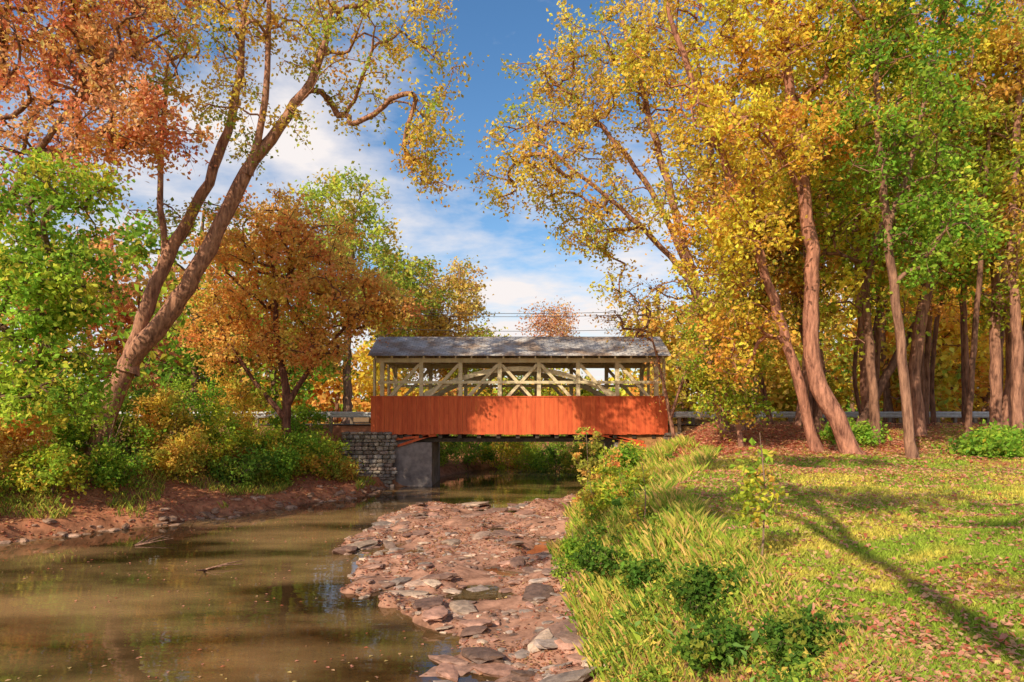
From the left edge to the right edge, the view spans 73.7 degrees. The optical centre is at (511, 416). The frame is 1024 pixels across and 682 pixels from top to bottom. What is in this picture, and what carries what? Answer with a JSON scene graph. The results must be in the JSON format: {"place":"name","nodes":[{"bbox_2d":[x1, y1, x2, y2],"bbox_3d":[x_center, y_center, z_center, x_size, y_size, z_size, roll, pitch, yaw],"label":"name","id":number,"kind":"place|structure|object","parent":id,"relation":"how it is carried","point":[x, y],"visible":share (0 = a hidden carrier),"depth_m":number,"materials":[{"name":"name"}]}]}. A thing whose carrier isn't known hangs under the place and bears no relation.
{"place":"outdoors","nodes":[
{"label":"outdoors","id":0,"kind":"place"},
{"bbox_2d":[0,459,597,681],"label":"creek water","id":1,"kind":"structure","parent":0,"point":[47,621],"depth_m":13.38,"materials":[{"name":"liquid"}]},
{"bbox_2d":[134,535,243,570],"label":"driftwood branch","id":2,"kind":"object","parent":1,"relation":"on","point":[140,543],"visible":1,"depth_m":19.02,"materials":[{"name":"brown plant"}]},
{"bbox_2d":[0,408,1023,681],"bbox_3d":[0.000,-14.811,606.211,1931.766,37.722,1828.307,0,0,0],"label":"ground","id":3,"kind":"structure","parent":0,"point":[80,522],"depth_m":20.01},
{"bbox_2d":[0,476,10,502],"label":"shrub","id":4,"kind":"object","parent":3,"relation":"on","point":[6,484],"visible":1,"depth_m":20.94,"materials":[{"name":"green plant"}]},
{"bbox_2d":[0,385,64,477],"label":"shrub","id":5,"kind":"object","parent":3,"relation":"on","point":[18,432],"visible":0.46,"depth_m":22.21,"materials":[{"name":"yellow plant"}]},
{"bbox_2d":[0,347,68,455],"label":"shrub","id":6,"kind":"object","parent":3,"relation":"on","point":[19,393],"visible":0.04,"depth_m":23.84,"materials":[{"name":"green plant"}]},
{"bbox_2d":[0,438,104,502],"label":"shrub","id":7,"kind":"object","parent":3,"relation":"on","point":[60,469],"visible":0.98,"depth_m":21.88,"materials":[{"name":"green plant"}]},
{"bbox_2d":[0,143,138,439],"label":"green maple tree","id":8,"kind":"object","parent":3,"relation":"on","point":[67,311],"visible":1,"depth_m":19.53,"materials":[{"name":"green plant"}]},
{"bbox_2d":[29,377,120,458],"bbox_3d":[-16.673,0.134,25.591,3.580,3.530,3.415,0,0,0],"label":"shrub","id":9,"kind":"object","parent":3,"relation":"on","point":[81,449],"visible":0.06,"depth_m":25.14,"materials":[{"name":"green plant"}]},
{"bbox_2d":[47,391,166,474],"bbox_3d":[-15.123,0.696,25.012,3.415,3.962,3.235,0,0,22],"label":"shrub","id":10,"kind":"object","parent":3,"relation":"on","point":[71,435],"visible":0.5,"depth_m":24.74,"materials":[{"name":"green plant"}]},
{"bbox_2d":[0,0,219,225],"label":"red maple tree","id":11,"kind":"object","parent":3,"relation":"on","point":[83,27],"visible":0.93,"depth_m":21.54,"materials":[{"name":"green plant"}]},
{"bbox_2d":[69,435,160,498],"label":"shrub","id":12,"kind":"object","parent":3,"relation":"on","point":[118,467],"visible":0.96,"depth_m":23.74,"materials":[{"name":"green plant"}]},
{"bbox_2d":[91,374,173,453],"bbox_3d":[-15.509,0.026,27.239,4.162,3.395,3.601,0,0,0],"label":"shrub","id":13,"kind":"object","parent":3,"relation":"on","point":[137,392],"visible":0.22,"depth_m":27.10,"materials":[{"name":"green plant"}]},
{"bbox_2d":[119,386,203,461],"bbox_3d":[-13.778,0.442,26.940,2.920,3.305,3.015,0,0,0],"label":"shrub","id":14,"kind":"object","parent":3,"relation":"on","point":[163,400],"visible":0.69,"depth_m":26.77,"materials":[{"name":"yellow plant"}]},
{"bbox_2d":[0,205,340,423],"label":"distant woodland","id":15,"kind":"object","parent":3,"relation":"on","point":[161,361],"visible":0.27,"depth_m":40.32,"materials":[{"name":"green plant"}]},
{"bbox_2d":[138,423,218,482],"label":"shrub","id":16,"kind":"object","parent":3,"relation":"on","point":[181,455],"visible":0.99,"depth_m":25.95,"materials":[{"name":"yellow plant"}]},
{"bbox_2d":[0,463,376,518],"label":"bank grass","id":17,"kind":"structure","parent":3,"relation":"on","point":[267,488],"depth_m":23.82,"materials":[{"name":"green plant"}]},
{"bbox_2d":[144,369,238,442],"bbox_3d":[-13.807,-0.137,29.272,4.356,3.788,3.232,0,0,0],"label":"shrub","id":18,"kind":"object","parent":3,"relation":"on","point":[192,402],"visible":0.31,"depth_m":29.27,"materials":[{"name":"green plant"}]},
{"bbox_2d":[175,403,251,476],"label":"shrub","id":19,"kind":"object","parent":3,"relation":"on","point":[219,442],"visible":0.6,"depth_m":27.72,"materials":[{"name":"green plant"}]},
{"bbox_2d":[68,411,363,433],"bbox_3d":[-22.800,0.300,35.065,30.400,1.200,0.190,0,0,0],"label":"guard rail","id":20,"kind":"object","parent":3,"relation":"on","point":[331,414],"visible":0.18,"depth_m":34.98,"materials":[{"name":"metal"}]},
{"bbox_2d":[191,358,273,438],"bbox_3d":[-12.828,-0.576,31.602,3.635,4.665,3.270,0,0,0],"label":"shrub","id":21,"kind":"object","parent":3,"relation":"on","point":[234,388],"visible":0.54,"depth_m":31.16,"materials":[{"name":"plant"}]},
{"bbox_2d":[200,444,281,490],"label":"shrub","id":22,"kind":"object","parent":3,"relation":"on","point":[251,467],"visible":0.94,"depth_m":27.38,"materials":[{"name":"green plant"}]},
{"bbox_2d":[221,416,307,462],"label":"shrub","id":23,"kind":"object","parent":3,"relation":"on","point":[249,433],"visible":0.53,"depth_m":29.59,"materials":[{"name":"green plant"}]},
{"bbox_2d":[48,0,489,470],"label":"leaning sycamore tree","id":24,"kind":"object","parent":3,"relation":"on","point":[146,335],"visible":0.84,"depth_m":24.88,"materials":[{"name":"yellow plant"}]},
{"bbox_2d":[249,430,307,485],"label":"shrub","id":25,"kind":"object","parent":3,"relation":"on","point":[286,462],"visible":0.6,"depth_m":28.79,"materials":[{"name":"green plant"}]},
{"bbox_2d":[166,181,432,442],"bbox_3d":[-9.788,-4.509,31.549,12.152,13.114,7.631,0,0,0],"label":"orange maple tree","id":26,"kind":"object","parent":3,"relation":"on","point":[287,240],"visible":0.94,"depth_m":30.74,"materials":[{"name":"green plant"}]},
{"bbox_2d":[265,398,333,447],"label":"shrub","id":27,"kind":"object","parent":3,"relation":"on","point":[317,416],"visible":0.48,"depth_m":33.53,"materials":[{"name":"green plant"}]},
{"bbox_2d":[271,423,336,470],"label":"shrub","id":28,"kind":"object","parent":3,"relation":"on","point":[303,439],"visible":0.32,"depth_m":30.80,"materials":[{"name":"green plant"}]},
{"bbox_2d":[0,480,610,681],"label":"creek stones","id":29,"kind":"object","parent":3,"relation":"on","point":[487,661],"visible":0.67,"depth_m":13.57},
{"bbox_2d":[291,442,344,480],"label":"shrub","id":30,"kind":"object","parent":3,"relation":"on","point":[313,464],"visible":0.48,"depth_m":30.72,"materials":[{"name":"green plant"}]},
{"bbox_2d":[301,426,351,459],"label":"shrub","id":31,"kind":"object","parent":3,"relation":"on","point":[331,444],"visible":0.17,"depth_m":33.15,"materials":[{"name":"green plant"}]},
{"bbox_2d":[315,448,365,481],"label":"shrub","id":32,"kind":"object","parent":3,"relation":"on","point":[345,467],"visible":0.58,"depth_m":31.84,"materials":[{"name":"green plant"}]},
{"bbox_2d":[251,161,454,423],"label":"tall green tree","id":33,"kind":"object","parent":3,"relation":"on","point":[386,257],"visible":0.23,"depth_m":53.08,"materials":[{"name":"green plant"}]},
{"bbox_2d":[368,253,500,395],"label":"yellow orange tree","id":34,"kind":"object","parent":3,"relation":"on","point":[460,311],"visible":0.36,"depth_m":59.18,"materials":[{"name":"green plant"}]},
{"bbox_2d":[436,434,467,466],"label":"shrub","id":35,"kind":"object","parent":3,"relation":"on","point":[445,451],"visible":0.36,"depth_m":42.74,"materials":[{"name":"green plant"}]},
{"bbox_2d":[447,433,501,469],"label":"shrub","id":36,"kind":"object","parent":3,"relation":"on","point":[472,452],"visible":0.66,"depth_m":45.46,"materials":[{"name":"green plant"}]},
{"bbox_2d":[470,433,523,469],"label":"shrub","id":37,"kind":"object","parent":3,"relation":"on","point":[500,446],"visible":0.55,"depth_m":46.36,"materials":[{"name":"green plant"}]},
{"bbox_2d":[0,420,1023,681],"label":"fallen leaves","id":38,"kind":"object","parent":3,"relation":"on","point":[776,436],"visible":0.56,"depth_m":11.08,"materials":[{"name":"orange plant"}]},
{"bbox_2d":[341,337,685,486],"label":"covered bridge","id":39,"kind":"structure","parent":3,"relation":"on","point":[400,445],"depth_m":35.09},
{"bbox_2d":[443,320,586,397],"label":"tree","id":40,"kind":"object","parent":3,"relation":"on","point":[528,389],"visible":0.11,"depth_m":58.40,"materials":[{"name":"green plant"}]},
{"bbox_2d":[497,434,552,469],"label":"shrub","id":41,"kind":"object","parent":3,"relation":"on","point":[526,457],"visible":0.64,"depth_m":46.78,"materials":[{"name":"green plant"}]},
{"bbox_2d":[71,374,978,411],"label":"distant woodland","id":42,"kind":"object","parent":3,"relation":"on","point":[609,388],"visible":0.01,"depth_m":131.85,"materials":[{"name":"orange plant"}]},
{"bbox_2d":[515,297,579,395],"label":"red tree","id":43,"kind":"object","parent":3,"relation":"on","point":[550,326],"visible":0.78,"depth_m":59.55,"materials":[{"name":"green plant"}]},
{"bbox_2d":[523,442,587,470],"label":"shrub","id":44,"kind":"object","parent":3,"relation":"on","point":[537,464],"visible":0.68,"depth_m":46.10,"materials":[{"name":"green plant"}]},
{"bbox_2d":[520,434,590,466],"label":"shrub","id":45,"kind":"object","parent":3,"relation":"on","point":[552,446],"visible":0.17,"depth_m":49.54,"materials":[{"name":"green plant"}]},
{"bbox_2d":[217,300,898,434],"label":"distant woodland","id":46,"kind":"object","parent":3,"relation":"on","point":[326,403],"visible":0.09,"depth_m":72.78,"materials":[{"name":"yellow plant"}]},
{"bbox_2d":[560,522,583,569],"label":"sapling","id":47,"kind":"object","parent":3,"relation":"on","point":[571,532],"visible":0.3,"depth_m":13.69,"materials":[{"name":"green plant"}]},
{"bbox_2d":[560,442,603,471],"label":"shrub","id":48,"kind":"object","parent":3,"relation":"on","point":[583,451],"visible":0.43,"depth_m":44.50,"materials":[{"name":"green plant"}]},
{"bbox_2d":[559,534,605,570],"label":"bush","id":49,"kind":"object","parent":3,"relation":"on","point":[571,544],"visible":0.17,"depth_m":13.45,"materials":[{"name":"green plant"}]},
{"bbox_2d":[571,427,604,515],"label":"sapling","id":50,"kind":"object","parent":3,"relation":"on","point":[585,467],"visible":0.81,"depth_m":19.24,"materials":[{"name":"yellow plant"}]},
{"bbox_2d":[578,484,602,526],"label":"sapling","id":51,"kind":"object","parent":3,"relation":"on","point":[588,497],"visible":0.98,"depth_m":16.39,"materials":[{"name":"green plant"}]},
{"bbox_2d":[569,536,639,583],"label":"bush","id":52,"kind":"object","parent":3,"relation":"on","point":[595,555],"visible":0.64,"depth_m":11.37,"materials":[{"name":"green plant"}]},
{"bbox_2d":[588,446,621,482],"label":"sapling","id":53,"kind":"object","parent":3,"relation":"on","point":[604,470],"visible":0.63,"depth_m":20.59,"materials":[{"name":"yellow plant"}]},
{"bbox_2d":[571,473,646,515],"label":"shrub","id":54,"kind":"object","parent":3,"relation":"on","point":[606,493],"visible":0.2,"depth_m":17.32,"materials":[{"name":"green plant"}]},
{"bbox_2d":[600,447,621,478],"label":"sapling","id":55,"kind":"object","parent":3,"relation":"on","point":[617,463],"visible":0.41,"depth_m":23.94,"materials":[{"name":"orange plant"}]},
{"bbox_2d":[461,0,767,431],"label":"leaning birch tree","id":56,"kind":"object","parent":3,"relation":"on","point":[598,114],"visible":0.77,"depth_m":26.41,"materials":[{"name":"yellow plant"}]},
{"bbox_2d":[610,473,629,498],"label":"sapling","id":57,"kind":"object","parent":3,"relation":"on","point":[621,489],"visible":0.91,"depth_m":16.75,"materials":[{"name":"green plant"}]},
{"bbox_2d":[589,461,651,506],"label":"shrub","id":58,"kind":"object","parent":3,"relation":"on","point":[624,472],"visible":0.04,"depth_m":20.91,"materials":[{"name":"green plant"}]},
{"bbox_2d":[611,492,642,514],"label":"bush","id":59,"kind":"object","parent":3,"relation":"on","point":[617,501],"visible":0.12,"depth_m":14.53,"materials":[{"name":"green plant"}]},
{"bbox_2d":[604,440,652,461],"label":"shrub","id":60,"kind":"object","parent":3,"relation":"on","point":[644,450],"visible":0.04,"depth_m":32.39,"materials":[{"name":"yellow plant"}]},
{"bbox_2d":[604,439,654,471],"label":"shrub","id":61,"kind":"object","parent":3,"relation":"on","point":[626,452],"visible":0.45,"depth_m":28.04,"materials":[{"name":"green plant"}]},
{"bbox_2d":[622,488,644,522],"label":"sapling","id":62,"kind":"object","parent":3,"relation":"on","point":[630,502],"visible":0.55,"depth_m":12.63,"materials":[{"name":"green plant"}]},
{"bbox_2d":[623,498,649,532],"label":"sapling","id":63,"kind":"object","parent":3,"relation":"on","point":[633,515],"visible":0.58,"depth_m":12.13,"materials":[{"name":"green plant"}]},
{"bbox_2d":[601,552,675,591],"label":"bush","id":64,"kind":"object","parent":3,"relation":"on","point":[643,570],"visible":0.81,"depth_m":9.45,"materials":[{"name":"green plant"}]},
{"bbox_2d":[622,463,657,524],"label":"sapling","id":65,"kind":"object","parent":3,"relation":"on","point":[636,488],"visible":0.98,"depth_m":12.04,"materials":[{"name":"green plant"}]},
{"bbox_2d":[581,274,721,438],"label":"bare sapling tree","id":66,"kind":"object","parent":3,"relation":"on","point":[670,413],"visible":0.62,"depth_m":30.91,"materials":[{"name":"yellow plant"}]},
{"bbox_2d":[663,562,740,624],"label":"bush","id":67,"kind":"object","parent":3,"relation":"on","point":[698,582],"visible":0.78,"depth_m":7.28,"materials":[{"name":"green plant"}]},
{"bbox_2d":[669,610,760,677],"bbox_3d":[1.994,2.134,6.385,1.015,0.649,0.966,0,0,0],"label":"bush","id":68,"kind":"object","parent":3,"relation":"on","point":[708,645],"visible":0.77,"depth_m":6.19,"materials":[{"name":"green plant"}]},
{"bbox_2d":[667,283,782,446],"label":"young maple tree","id":69,"kind":"object","parent":3,"relation":"on","point":[734,398],"visible":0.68,"depth_m":23.71,"materials":[{"name":"yellow plant"}]},
{"bbox_2d":[545,434,924,681],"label":"bank weeds","id":70,"kind":"object","parent":3,"relation":"on","point":[632,615],"visible":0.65,"depth_m":8.61,"materials":[{"name":"green plant"}]},
{"bbox_2d":[675,93,796,409],"bbox_3d":[10.613,-7.090,31.251,7.109,15.592,6.338,0,0,0],"label":"woodland tree","id":71,"kind":"object","parent":3,"relation":"on","point":[699,238],"visible":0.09,"depth_m":30.82,"materials":[{"name":"yellow plant"}]},
{"bbox_2d":[664,141,821,426],"bbox_3d":[9.999,-5.506,28.797,7.132,12.452,6.125,0,0,0],"label":"woodland tree","id":72,"kind":"object","parent":3,"relation":"on","point":[797,277],"visible":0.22,"depth_m":28.32,"materials":[{"name":"yellow plant"}]},
{"bbox_2d":[729,432,788,554],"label":"sapling","id":73,"kind":"object","parent":3,"relation":"on","point":[748,493],"visible":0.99,"depth_m":7.79,"materials":[{"name":"green plant"}]},
{"bbox_2d":[679,56,841,425],"bbox_3d":[10.671,-7.406,29.659,7.089,16.191,5.047,0,0,0],"label":"tall oak tree","id":74,"kind":"object","parent":3,"relation":"on","point":[798,419],"visible":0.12,"depth_m":29.12,"materials":[{"name":"yellow plant"}]},
{"bbox_2d":[607,0,946,455],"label":"leaning maple tree","id":75,"kind":"object","parent":3,"relation":"on","point":[724,229],"visible":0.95,"depth_m":20.70,"materials":[{"name":"yellow plant"}]},
{"bbox_2d":[739,207,822,423],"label":"slender tree","id":76,"kind":"object","parent":3,"relation":"on","point":[764,393],"visible":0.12,"depth_m":29.33,"materials":[{"name":"yellow plant"}]},
{"bbox_2d":[593,424,1023,681],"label":"lawn grass","id":77,"kind":"structure","parent":3,"relation":"on","point":[1002,550],"depth_m":8.35,"materials":[{"name":"green plant"}]},
{"bbox_2d":[751,599,866,672],"bbox_3d":[2.377,1.803,5.551,0.911,0.651,0.837,0,0,41],"label":"bush","id":78,"kind":"object","parent":3,"relation":"on","point":[802,629],"visible":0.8,"depth_m":5.46,"materials":[{"name":"green plant"}]},
{"bbox_2d":[759,101,865,431],"bbox_3d":[12.050,-5.700,27.193,4.720,13.184,4.154,0,0,0],"label":"slender tree","id":79,"kind":"object","parent":3,"relation":"on","point":[818,416],"visible":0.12,"depth_m":27.09,"materials":[{"name":"yellow plant"}]},
{"bbox_2d":[760,169,878,410],"bbox_3d":[14.081,-6.374,32.602,6.693,13.981,6.033,0,0,0],"label":"woodland tree","id":80,"kind":"object","parent":3,"relation":"on","point":[830,287],"visible":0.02,"depth_m":32.07,"materials":[{"name":"yellow plant"}]},
{"bbox_2d":[616,237,1023,423],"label":"distant woodland","id":81,"kind":"object","parent":3,"relation":"on","point":[947,387],"visible":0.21,"depth_m":43.03,"materials":[{"name":"yellow plant"}]},
{"bbox_2d":[785,140,860,420],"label":"slender tree","id":82,"kind":"object","parent":3,"relation":"on","point":[814,406],"visible":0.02,"depth_m":30.52,"materials":[{"name":"plant"}]},
{"bbox_2d":[745,2,906,425],"bbox_3d":[12.922,-7.925,27.814,6.927,17.281,5.828,0,0,0],"label":"tall oak tree","id":83,"kind":"object","parent":3,"relation":"on","point":[864,392],"visible":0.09,"depth_m":27.85,"materials":[{"name":"plant"}]},
{"bbox_2d":[673,412,989,423],"bbox_3d":[24.200,0.300,39.565,31.600,1.200,0.190,0,0,0],"label":"guard rail","id":84,"kind":"object","parent":3,"relation":"on","point":[889,419],"visible":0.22,"depth_m":39.52,"materials":[{"name":"metal"}]},
{"bbox_2d":[676,411,988,432],"bbox_3d":[24.200,0.300,35.065,31.600,1.200,0.190,0,0,0],"label":"guard rail","id":85,"kind":"object","parent":3,"relation":"on","point":[791,414],"visible":0.33,"depth_m":34.98,"materials":[{"name":"metal"}]},
{"bbox_2d":[817,416,892,449],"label":"shrub","id":86,"kind":"object","parent":3,"relation":"on","point":[862,433],"visible":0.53,"depth_m":24.07,"materials":[{"name":"green plant"}]},
{"bbox_2d":[819,93,914,381],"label":"woodland tree","id":87,"kind":"object","parent":3,"relation":"on","point":[877,345],"depth_m":31.41,"materials":[{"name":"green plant"}]},
{"bbox_2d":[837,155,914,413],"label":"slender tree","id":88,"kind":"object","parent":3,"relation":"on","point":[854,377],"visible":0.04,"depth_m":29.23,"materials":[{"name":"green plant"}]},
{"bbox_2d":[773,71,989,445],"bbox_3d":[13.134,-5.486,23.932,6.882,13.380,6.540,0,0,0],"label":"woodland tree","id":89,"kind":"object","parent":3,"relation":"on","point":[866,273],"visible":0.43,"depth_m":24.03,"materials":[{"name":"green plant"}]},
{"bbox_2d":[793,0,1023,459],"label":"green ash tree","id":90,"kind":"object","parent":3,"relation":"on","point":[934,230],"visible":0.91,"depth_m":19.56,"materials":[{"name":"green plant"}]},
{"bbox_2d":[896,149,929,425],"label":"slender tree","id":91,"kind":"object","parent":3,"relation":"on","point":[924,397],"visible":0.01,"depth_m":30.51,"materials":[{"name":"brown plant"}]},
{"bbox_2d":[873,109,955,379],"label":"slender tree","id":92,"kind":"object","parent":3,"relation":"on","point":[922,285],"depth_m":29.50,"materials":[{"name":"brown plant"}]},
{"bbox_2d":[806,0,1023,436],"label":"tall oak tree","id":93,"kind":"object","parent":3,"relation":"on","point":[915,358],"visible":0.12,"depth_m":25.74,"materials":[{"name":"green plant"}]},
{"bbox_2d":[868,181,971,421],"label":"woodland tree","id":94,"kind":"object","parent":3,"relation":"on","point":[928,340],"visible":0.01,"depth_m":31.88,"materials":[{"name":"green plant"}]},
{"bbox_2d":[902,269,946,424],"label":"slender tree","id":95,"kind":"object","parent":3,"relation":"on","point":[933,418],"visible":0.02,"depth_m":33.52,"materials":[{"name":"brown plant"}]},
{"bbox_2d":[853,194,1022,425],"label":"leaning dark tree","id":96,"kind":"object","parent":3,"relation":"on","point":[889,370],"visible":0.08,"depth_m":26.40,"materials":[{"name":"green plant"}]},
{"bbox_2d":[893,0,1023,429],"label":"tall oak tree","id":97,"kind":"object","parent":3,"relation":"on","point":[996,313],"visible":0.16,"depth_m":25.82,"materials":[{"name":"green plant"}]},
{"bbox_2d":[895,91,1023,439],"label":"slender tree","id":98,"kind":"object","parent":3,"relation":"on","point":[995,178],"visible":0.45,"depth_m":23.75,"materials":[{"name":"green plant"}]},
{"bbox_2d":[935,195,1004,424],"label":"woodland tree","id":99,"kind":"object","parent":3,"relation":"on","point":[964,354],"visible":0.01,"depth_m":32.89,"materials":[{"name":"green plant"}]},
{"bbox_2d":[930,0,1023,430],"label":"tall oak tree","id":100,"kind":"object","parent":3,"relation":"on","point":[1012,248],"visible":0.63,"depth_m":24.01,"materials":[{"name":"yellow plant"}]},
{"bbox_2d":[931,422,1023,459],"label":"shrub","id":101,"kind":"object","parent":3,"relation":"on","point":[991,444],"visible":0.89,"depth_m":20.17,"materials":[{"name":"green plant"}]},
{"bbox_2d":[953,73,1023,401],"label":"slender tree","id":102,"kind":"object","parent":3,"relation":"on","point":[1023,318],"visible":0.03,"depth_m":26.49,"materials":[{"name":"green plant"}]},
{"bbox_2d":[956,79,1023,427],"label":"tall oak tree","id":103,"kind":"object","parent":3,"relation":"on","point":[1006,409],"visible":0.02,"depth_m":28.38,"materials":[{"name":"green plant"}]},
{"bbox_2d":[966,419,1023,441],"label":"shrub","id":104,"kind":"object","parent":3,"relation":"on","point":[995,422],"visible":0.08,"depth_m":22.08,"materials":[{"name":"green plant"}]},
{"bbox_2d":[1000,97,1023,395],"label":"slender tree","id":105,"kind":"object","parent":3,"relation":"on","point":[1002,333],"depth_m":30.09,"materials":[{"name":"brown plant"}]},
{"bbox_2d":[0,0,1023,402],"label":"sky","id":106,"kind":"structure","parent":0,"point":[522,274],"materials":[{"name":"blue"}]},
{"bbox_2d":[221,297,854,394],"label":"power line","id":107,"kind":"object","parent":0,"point":[511,316],"visible":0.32,"depth_m":51.23,"materials":[{"name":"metal"}]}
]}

